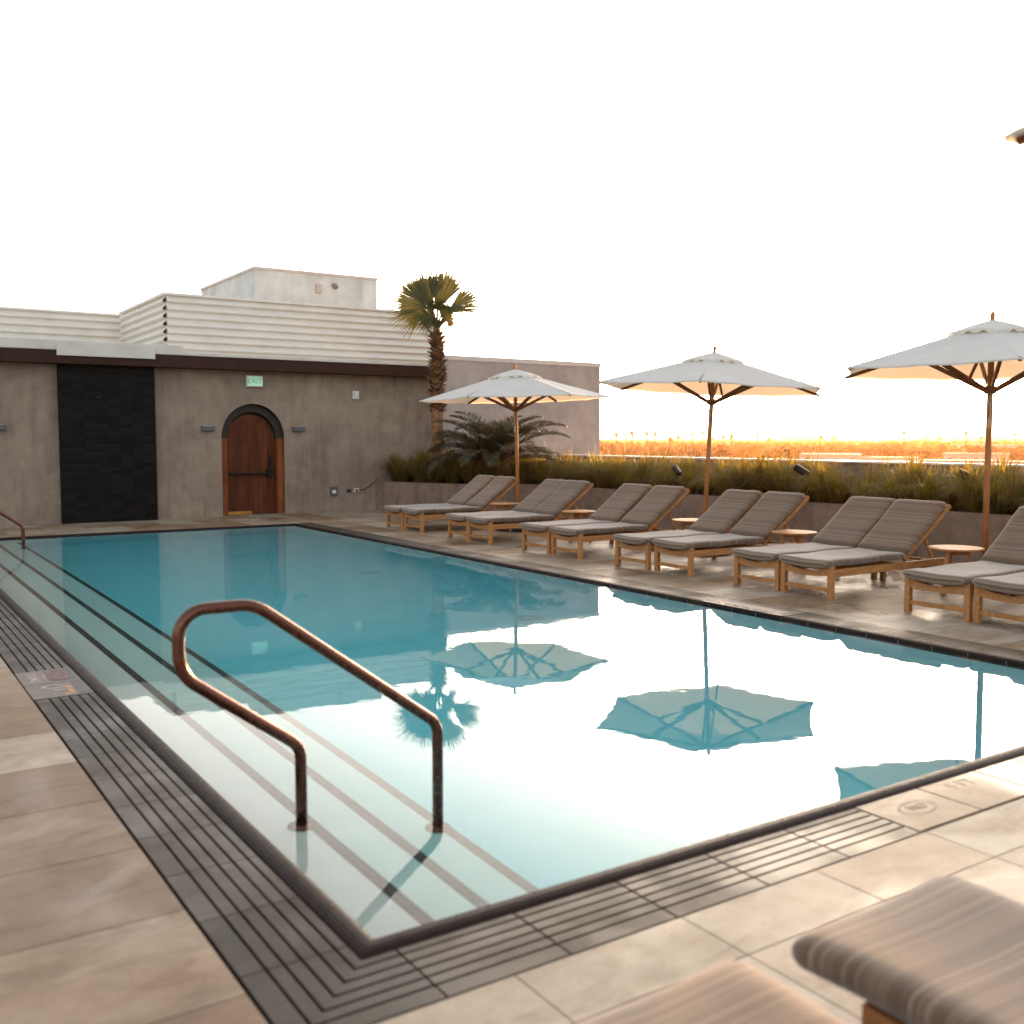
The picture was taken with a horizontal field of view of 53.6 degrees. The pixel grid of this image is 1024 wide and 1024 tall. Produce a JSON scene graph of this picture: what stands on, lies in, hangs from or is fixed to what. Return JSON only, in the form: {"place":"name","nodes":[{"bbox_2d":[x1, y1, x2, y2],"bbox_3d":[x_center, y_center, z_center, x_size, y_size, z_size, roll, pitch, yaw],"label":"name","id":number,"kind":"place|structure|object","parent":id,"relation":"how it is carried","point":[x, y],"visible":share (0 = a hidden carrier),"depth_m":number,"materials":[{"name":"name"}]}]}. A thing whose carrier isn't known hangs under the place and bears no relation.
{"place":"outdoors","nodes":[
{"label":"outdoors","id":0,"kind":"place"},
{"bbox_2d":[0,525,1023,952],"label":"water","id":1,"kind":"structure","parent":0,"point":[590,727],"depth_m":6.17,"materials":[{"name":"blue liquid"}]},
{"bbox_2d":[0,510,1023,1023],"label":"pool deck","id":2,"kind":"structure","parent":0,"point":[98,924],"depth_m":3.58,"materials":[{"name":"stone"}]},
{"bbox_2d":[384,475,495,529],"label":"sun lounger","id":3,"kind":"object","parent":2,"relation":"on","point":[472,488],"visible":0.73,"depth_m":18.51,"materials":[{"name":"grey fabric"}]},
{"bbox_2d":[402,476,519,532],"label":"sun lounger","id":4,"kind":"object","parent":2,"relation":"on","point":[495,489],"visible":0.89,"depth_m":17.87,"materials":[{"name":"fabric"}]},
{"bbox_2d":[489,502,518,531],"bbox_3d":[-0.123,0.091,17.488,0.540,0.487,0.540,-3,5,-33],"label":"side table","id":5,"kind":"object","parent":2,"relation":"on","point":[503,505],"visible":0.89,"depth_m":17.39,"materials":[{"name":"brown wood"}]},
{"bbox_2d":[445,479,569,540],"bbox_3d":[-0.044,-0.059,16.583,2.063,0.915,0.646,-3,5,-32],"label":"sun lounger","id":6,"kind":"object","parent":2,"relation":"on","point":[544,490],"visible":0.64,"depth_m":16.65,"materials":[{"name":"fabric"}]},
{"bbox_2d":[419,364,610,531],"bbox_3d":[0.081,-1.122,17.618,2.924,2.885,3.329,-4,5,-33],"label":"patio umbrella","id":7,"kind":"object","parent":2,"relation":"on","point":[515,386],"visible":0.92,"depth_m":17.22,"materials":[{"name":"white fabric"}]},
{"bbox_2d":[465,480,593,544],"bbox_3d":[0.290,-0.022,16.063,2.063,0.915,0.646,-3,5,-34],"label":"sun lounger","id":8,"kind":"object","parent":2,"relation":"on","point":[559,499],"visible":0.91,"depth_m":16.02,"materials":[{"name":"fabric"}]},
{"bbox_2d":[561,510,594,542],"bbox_3d":[1.030,0.224,15.654,0.540,0.487,0.540,1,4,20],"label":"side table","id":9,"kind":"object","parent":2,"relation":"on","point":[576,513],"visible":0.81,"depth_m":15.56,"materials":[{"name":"brown wood"}]},
{"bbox_2d":[520,483,652,553],"bbox_3d":[1.120,0.069,14.821,2.063,0.915,0.646,-3,5,-35],"label":"sun lounger","id":10,"kind":"object","parent":2,"relation":"on","point":[621,502],"visible":0.77,"depth_m":14.89,"materials":[{"name":"fabric"}]},
{"bbox_2d":[549,485,689,558],"bbox_3d":[1.517,0.112,14.217,2.063,0.915,0.646,-3,5,-34],"label":"sun lounger","id":11,"kind":"object","parent":2,"relation":"on","point":[652,508],"visible":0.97,"depth_m":14.20,"materials":[{"name":"fabric"}]},
{"bbox_2d":[672,518,698,529],"bbox_3d":[2.467,0.346,13.971,0.540,0.487,0.540,-1,4,-17],"label":"side table","id":12,"kind":"object","parent":2,"relation":"on","point":[688,521],"visible":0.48,"depth_m":13.96,"materials":[{"name":"brown wood"}]},
{"bbox_2d":[613,489,764,569],"bbox_3d":[2.293,0.197,13.048,2.063,0.915,0.646,-3,5,-32],"label":"sun lounger","id":13,"kind":"object","parent":2,"relation":"on","point":[727,511],"visible":0.81,"depth_m":13.08,"materials":[{"name":"fabric"}]},
{"bbox_2d":[375,481,1012,562],"bbox_3d":[5.329,0.290,13.697,4.120,0.655,24.900,-3,5,-33],"label":"planter","id":14,"kind":"object","parent":2,"relation":"on","point":[959,527],"visible":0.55,"depth_m":16.84,"materials":[{"name":"paint"}]},
{"bbox_2d":[384,264,486,482],"bbox_3d":[-1.599,-3.006,22.237,2.251,4.872,1.498,0,4,6],"label":"fan palm","id":15,"kind":"object","parent":14,"relation":"on","point":[419,303],"visible":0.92,"depth_m":21.92,"materials":[{"name":"green plant"}]},
{"bbox_2d":[420,410,570,475],"bbox_3d":[-0.289,-1.372,21.661,3.323,1.637,3.185,-1,4,-15],"label":"date palm","id":16,"kind":"object","parent":14,"relation":"on","point":[498,439],"visible":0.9,"depth_m":21.24,"materials":[{"name":"green plant"}]},
{"bbox_2d":[672,465,681,485],"bbox_3d":[2.913,-0.556,17.924,0.116,0.550,0.257,-1,4,-13],"label":"garden spotlight","id":17,"kind":"object","parent":14,"relation":"on","point":[676,470],"visible":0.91,"depth_m":17.85,"materials":[{"name":"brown metal"}]},
{"bbox_2d":[793,464,809,481],"bbox_3d":[4.470,-0.427,15.660,0.257,0.620,0.116,3,5,36],"label":"garden spotlight","id":18,"kind":"object","parent":14,"relation":"on","point":[799,469],"visible":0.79,"depth_m":15.61,"materials":[{"name":"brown metal"}]},
{"bbox_2d":[957,469,977,480],"bbox_3d":[5.995,-0.254,13.354,0.257,0.610,0.116,3,5,36],"label":"garden spotlight","id":19,"kind":"object","parent":14,"relation":"on","point":[961,472],"visible":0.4,"depth_m":13.32,"materials":[{"name":"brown metal"}]},
{"bbox_2d":[598,345,821,556],"bbox_3d":[2.722,-0.858,14.032,3.123,2.880,3.268,0,5,-34],"label":"patio umbrella","id":20,"kind":"object","parent":2,"relation":"on","point":[714,373],"visible":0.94,"depth_m":13.60,"materials":[{"name":"white fabric"}]},
{"bbox_2d":[578,960,846,1023],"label":"sun lounger","id":21,"kind":"object","parent":2,"relation":"on","point":[734,992],"visible":1,"depth_m":2.16,"materials":[{"name":"fabric"}]},
{"bbox_2d":[652,491,809,576],"bbox_3d":[2.705,0.238,12.490,2.063,0.915,0.646,-3,5,-33],"label":"sun lounger","id":22,"kind":"object","parent":2,"relation":"on","point":[762,518],"visible":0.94,"depth_m":12.45,"materials":[{"name":"fabric"}]},
{"bbox_2d":[771,530,816,543],"bbox_3d":[3.385,0.476,12.185,0.540,0.487,0.540,3,5,35],"label":"side table","id":23,"kind":"object","parent":2,"relation":"on","point":[798,535],"visible":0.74,"depth_m":12.11,"materials":[{"name":"brown wood"}]},
{"bbox_2d":[732,496,894,590],"bbox_3d":[3.432,0.318,11.393,2.063,0.915,0.646,-3,5,-32],"label":"sun lounger","id":24,"kind":"object","parent":2,"relation":"on","point":[852,522],"visible":0.7,"depth_m":11.44,"materials":[{"name":"fabric"}]},
{"bbox_2d":[779,499,951,599],"bbox_3d":[3.773,0.361,10.803,2.063,0.915,0.646,-3,5,-34],"label":"sun lounger","id":25,"kind":"object","parent":2,"relation":"on","point":[902,529],"visible":0.98,"depth_m":10.79,"materials":[{"name":"fabric"}]},
{"bbox_2d":[791,876,1023,1023],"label":"sun lounger","id":26,"kind":"object","parent":2,"relation":"on","point":[944,950],"visible":1,"depth_m":2.38,"materials":[{"name":"fabric"}]},
{"bbox_2d":[843,310,1023,595],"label":"patio umbrella","id":27,"kind":"object","parent":2,"relation":"on","point":[990,352],"visible":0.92,"depth_m":10.31,"materials":[{"name":"white fabric"}]},
{"bbox_2d":[928,545,984,595],"bbox_3d":[4.553,0.605,10.420,0.540,0.487,0.540,0,4,-1],"label":"side table","id":28,"kind":"object","parent":2,"relation":"on","point":[950,550],"visible":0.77,"depth_m":10.33,"materials":[{"name":"brown wood"}]},
{"bbox_2d":[903,506,1023,621],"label":"sun lounger","id":29,"kind":"object","parent":2,"relation":"on","point":[1003,554],"visible":0.86,"depth_m":9.32,"materials":[{"name":"fabric"}]},
{"bbox_2d":[972,572,1023,623],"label":"sun lounger","id":30,"kind":"object","parent":2,"relation":"on","point":[996,588],"visible":1,"depth_m":8.64,"materials":[{"name":"fabric"}]},
{"bbox_2d":[1002,124,1023,147],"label":"patio umbrella","id":31,"kind":"object","parent":2,"relation":"on","point":[1014,136],"visible":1,"depth_m":2.15,"materials":[{"name":"white fabric"}]},
{"bbox_2d":[0,0,1023,438],"label":"sky","id":32,"kind":"structure","parent":0,"point":[807,191],"materials":[{"name":"white"}]},
{"bbox_2d":[443,355,600,454],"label":"grey block","id":33,"kind":"structure","parent":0,"point":[580,419],"depth_m":29.65,"materials":[{"name":"grey concrete"}]},
{"bbox_2d":[366,442,1023,514],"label":"fountain grass","id":34,"kind":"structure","parent":0,"point":[956,492],"depth_m":16.31,"materials":[{"name":"green plant"}]},
{"bbox_2d":[440,440,1005,496],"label":"grass plumes","id":35,"kind":"object","parent":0,"point":[758,454],"depth_m":17.64,"materials":[{"name":"yellow plant"}]},
{"bbox_2d":[601,436,1023,442],"bbox_3d":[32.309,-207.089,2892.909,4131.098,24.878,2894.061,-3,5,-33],"label":"hills","id":36,"kind":"structure","parent":0,"point":[828,439],"depth_m":3382.58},
{"bbox_2d":[800,453,861,460],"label":"distant house","id":37,"kind":"structure","parent":0,"point":[824,456],"depth_m":517.07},
{"bbox_2d":[854,457,918,460],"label":"distant house","id":38,"kind":"structure","parent":0,"point":[878,458],"depth_m":504.35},
{"bbox_2d":[917,459,999,463],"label":"distant house","id":39,"kind":"structure","parent":0,"point":[953,460],"depth_m":347.90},
{"bbox_2d":[999,460,1023,463],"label":"distant house","id":40,"kind":"structure","parent":0,"point":[1021,462],"depth_m":375.49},
{"label":"city ground","id":41,"kind":"structure","parent":0,"visible":0},
{"bbox_2d":[630,430,634,455],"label":"distant palm","id":42,"kind":"object","parent":41,"relation":"on","point":[631,433],"visible":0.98,"depth_m":634.16,"materials":[{"name":"orange plant"}]},
{"bbox_2d":[644,430,649,451],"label":"distant palm","id":43,"kind":"object","parent":41,"relation":"on","point":[646,432],"visible":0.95,"depth_m":711.65,"materials":[{"name":"orange plant"}]},
{"bbox_2d":[658,448,671,456],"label":"distant tree","id":44,"kind":"object","parent":41,"relation":"on","point":[668,454],"visible":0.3,"depth_m":414.42,"materials":[{"name":"orange plant"}]},
{"bbox_2d":[675,434,679,452],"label":"distant palm","id":45,"kind":"object","parent":41,"relation":"on","point":[677,436],"visible":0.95,"depth_m":748.31,"materials":[{"name":"orange plant"}]},
{"bbox_2d":[683,448,701,456],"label":"distant tree","id":46,"kind":"object","parent":41,"relation":"on","point":[693,453],"visible":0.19,"depth_m":324.33,"materials":[{"name":"orange plant"}]},
{"bbox_2d":[711,448,728,457],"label":"distant tree","id":47,"kind":"object","parent":41,"relation":"on","point":[721,452],"visible":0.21,"depth_m":332.44,"materials":[{"name":"orange plant"}]},
{"bbox_2d":[729,434,734,451],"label":"distant palm","id":48,"kind":"object","parent":41,"relation":"on","point":[730,437],"visible":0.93,"depth_m":623.84,"materials":[{"name":"orange plant"}]},
{"bbox_2d":[770,446,790,458],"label":"distant tree","id":49,"kind":"object","parent":41,"relation":"on","point":[781,451],"visible":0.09,"depth_m":183.34,"materials":[{"name":"orange plant"}]},
{"bbox_2d":[600,439,1023,460],"bbox_3d":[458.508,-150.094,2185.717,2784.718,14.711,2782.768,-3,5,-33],"label":"distant woods","id":50,"kind":"object","parent":41,"relation":"on","point":[932,450],"visible":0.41,"depth_m":782.74,"materials":[{"name":"orange plant"}]},
{"bbox_2d":[902,430,906,448],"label":"distant palm","id":51,"kind":"object","parent":41,"relation":"on","point":[904,433],"visible":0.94,"depth_m":707.00,"materials":[{"name":"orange plant"}]},
{"bbox_2d":[963,431,968,450],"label":"distant palm","id":52,"kind":"object","parent":41,"relation":"on","point":[966,433],"visible":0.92,"depth_m":691.90,"materials":[{"name":"orange plant"}]},
{"bbox_2d":[951,444,982,447],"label":"distant house","id":53,"kind":"structure","parent":41,"relation":"on","point":[959,445],"depth_m":1149.93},
{"bbox_2d":[943,453,1009,459],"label":"distant house","id":54,"kind":"structure","parent":41,"relation":"on","point":[971,456],"depth_m":509.25,"materials":[{"name":"beige"}]},
{"bbox_2d":[974,445,1023,448],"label":"distant house","id":55,"kind":"structure","parent":41,"relation":"on","point":[1008,446],"depth_m":808.06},
{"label":"deck slab","id":56,"kind":"structure","parent":0,"visible":0},
{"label":"pool basin","id":57,"kind":"structure","parent":56,"relation":"in","visible":0},
{"bbox_2d":[47,642,929,956],"bbox_3d":[-2.248,0.959,11.049,5.740,0.286,15.195,-3,5,-33],"label":"pool edge","id":58,"kind":"object","parent":57,"relation":"attached to","point":[235,830],"visible":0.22,"depth_m":3.92,"materials":[{"name":"grey stone"}]},
{"bbox_2d":[0,524,1023,959],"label":"pool coping","id":59,"kind":"object","parent":58,"relation":"on","point":[336,920],"visible":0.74,"depth_m":4.19,"materials":[{"name":"stone"}]},
{"bbox_2d":[704,601,783,615],"bbox_3d":[2.146,0.893,9.485,0.040,0.016,1.000,-3,5,-33],"label":"depth marker","id":60,"kind":"object","parent":59,"relation":"on","point":[746,608],"visible":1,"depth_m":9.45,"materials":[{"name":"white tile"}]},
{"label":"pool steps","id":61,"kind":"structure","parent":57,"relation":"in","visible":0},
{"bbox_2d":[0,511,24,544],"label":"pool handrail","id":62,"kind":"object","parent":61,"relation":"on","point":[3,514],"visible":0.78,"depth_m":15.36,"materials":[{"name":"brown metal"}]},
{"bbox_2d":[172,599,442,811],"bbox_3d":[-0.829,1.112,4.446,1.272,1.534,0.124,-3,5,-33],"label":"pool handrail","id":63,"kind":"object","parent":61,"relation":"on","point":[186,676],"visible":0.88,"depth_m":4.31,"materials":[{"name":"brown metal"}]},
{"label":"overflow channel","id":64,"kind":"structure","parent":56,"relation":"in","visible":0},
{"bbox_2d":[14,667,80,687],"bbox_3d":[-3.124,1.127,6.821,0.349,0.048,0.430,-3,5,-33],"label":"marker tile","id":65,"kind":"object","parent":64,"relation":"on","point":[41,677],"visible":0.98,"depth_m":6.80,"materials":[{"name":"grey tile"}]},
{"bbox_2d":[24,680,93,703],"bbox_3d":[-2.891,1.148,6.468,0.349,0.055,0.395,-3,5,-33],"label":"marker tile","id":66,"kind":"object","parent":64,"relation":"on","point":[57,690],"visible":0.84,"depth_m":6.44,"materials":[{"name":"grey tile"}]},
{"bbox_2d":[0,523,1023,1023],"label":"overflow grating","id":67,"kind":"object","parent":64,"relation":"in","point":[286,955],"visible":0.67,"depth_m":3.60,"materials":[{"name":"stone"}]},
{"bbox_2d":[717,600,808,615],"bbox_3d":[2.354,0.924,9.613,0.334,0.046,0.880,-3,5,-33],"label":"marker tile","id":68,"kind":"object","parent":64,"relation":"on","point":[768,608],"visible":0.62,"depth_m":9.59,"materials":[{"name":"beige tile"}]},
{"bbox_2d":[856,789,980,833],"bbox_3d":[1.757,1.303,4.388,0.430,0.048,0.315,-3,5,-33],"label":"marker tile","id":69,"kind":"object","parent":64,"relation":"on","point":[918,810],"visible":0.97,"depth_m":4.36,"materials":[{"name":"tile"}]},
{"bbox_2d":[918,771,1023,812],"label":"marker tile","id":70,"kind":"object","parent":64,"relation":"on","point":[983,792],"visible":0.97,"depth_m":4.61,"materials":[{"name":"tile"}]},
{"bbox_2d":[974,756,1023,785],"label":"marker tile","id":71,"kind":"object","parent":64,"relation":"on","point":[1011,770],"visible":0.71,"depth_m":4.87,"materials":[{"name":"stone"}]},
{"bbox_3d":[-5.244,7.666,13.304,23.250,13.980,39.000,-3,5,-33],"label":"hotel block","id":72,"kind":"object","parent":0,"visible":0},
{"bbox_2d":[0,337,445,525],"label":"pool building","id":73,"kind":"structure","parent":72,"relation":"on","point":[253,453],"depth_m":20.86,"materials":[{"name":"grey paint"}]},
{"bbox_2d":[0,424,5,429],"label":"wall sconce","id":74,"kind":"object","parent":73,"relation":"attached to","point":[2,426],"depth_m":18.36,"materials":[{"name":"grey metal"}]},
{"bbox_2d":[0,307,122,342],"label":"louvre screen","id":75,"kind":"object","parent":73,"relation":"on","point":[15,322],"visible":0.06,"depth_m":26.31,"materials":[{"name":"beige metal"}]},
{"bbox_2d":[56,364,157,523],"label":"shower wall","id":76,"kind":"structure","parent":73,"relation":"attached to","point":[107,441],"depth_m":19.34,"materials":[{"name":"black tile"}]},
{"bbox_2d":[201,426,214,430],"bbox_3d":[-6.132,-1.684,20.445,0.260,0.105,0.099,-3,5,-33],"label":"wall sconce","id":77,"kind":"object","parent":73,"relation":"attached to","point":[207,428],"depth_m":20.40,"materials":[{"name":"grey metal"}]},
{"bbox_2d":[226,414,275,514],"bbox_3d":[-5.482,-0.993,21.245,1.070,2.100,0.150,-3,5,-33],"label":"door","id":78,"kind":"structure","parent":73,"relation":"in","point":[250,439],"depth_m":21.27,"materials":[{"name":"red wood"}]},
{"bbox_2d":[246,375,262,386],"bbox_3d":[-5.317,-2.700,20.934,0.360,0.240,0.060,-3,5,-33],"label":"exit sign","id":79,"kind":"object","parent":73,"relation":"attached to","point":[254,380],"visible":1,"depth_m":20.91,"materials":[{"name":"green plastic"}]},
{"bbox_2d":[234,404,275,513],"label":"doorway back","id":80,"kind":"structure","parent":73,"relation":"in","point":[252,413],"depth_m":21.40,"materials":[{"name":"brown wood"}]},
{"bbox_2d":[118,292,435,362],"bbox_3d":[-6.225,-4.325,26.989,7.095,1.935,4.485,-3,5,-33],"label":"louvre screen","id":81,"kind":"object","parent":73,"relation":"on","point":[192,323],"visible":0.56,"depth_m":24.81,"materials":[{"name":"beige metal"}]},
{"bbox_2d":[200,266,377,308],"bbox_3d":[-6.960,-5.499,31.520,3.830,3.200,5.248,-3,5,-33],"label":"penthouse","id":82,"kind":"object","parent":73,"relation":"on","point":[268,283],"visible":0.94,"depth_m":29.41,"materials":[{"name":"concrete"}]},
{"bbox_2d":[292,426,304,430],"bbox_3d":[-4.521,-1.761,21.506,0.260,0.105,0.099,-3,5,-33],"label":"wall sconce","id":83,"kind":"object","parent":73,"relation":"attached to","point":[298,428],"depth_m":21.46,"materials":[{"name":"grey metal"}]},
{"bbox_2d":[330,486,337,495],"bbox_3d":[-3.876,-0.451,22.067,0.170,0.204,0.035,-3,5,-33],"label":"wall socket","id":84,"kind":"object","parent":73,"relation":"attached to","point":[333,491],"depth_m":22.05,"materials":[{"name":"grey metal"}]},
{"bbox_2d":[352,391,358,398],"bbox_3d":[-3.418,-2.561,22.192,0.150,0.180,0.074,-3,5,-33],"label":"alarm box","id":85,"kind":"object","parent":73,"relation":"attached to","point":[355,394],"visible":1,"depth_m":22.16,"materials":[{"name":"white plastic"}]},
{"bbox_2d":[466,453,1023,489],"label":"parapet wall","id":86,"kind":"structure","parent":72,"relation":"on","point":[855,468],"depth_m":16.95,"materials":[{"name":"paint"}]}
]}

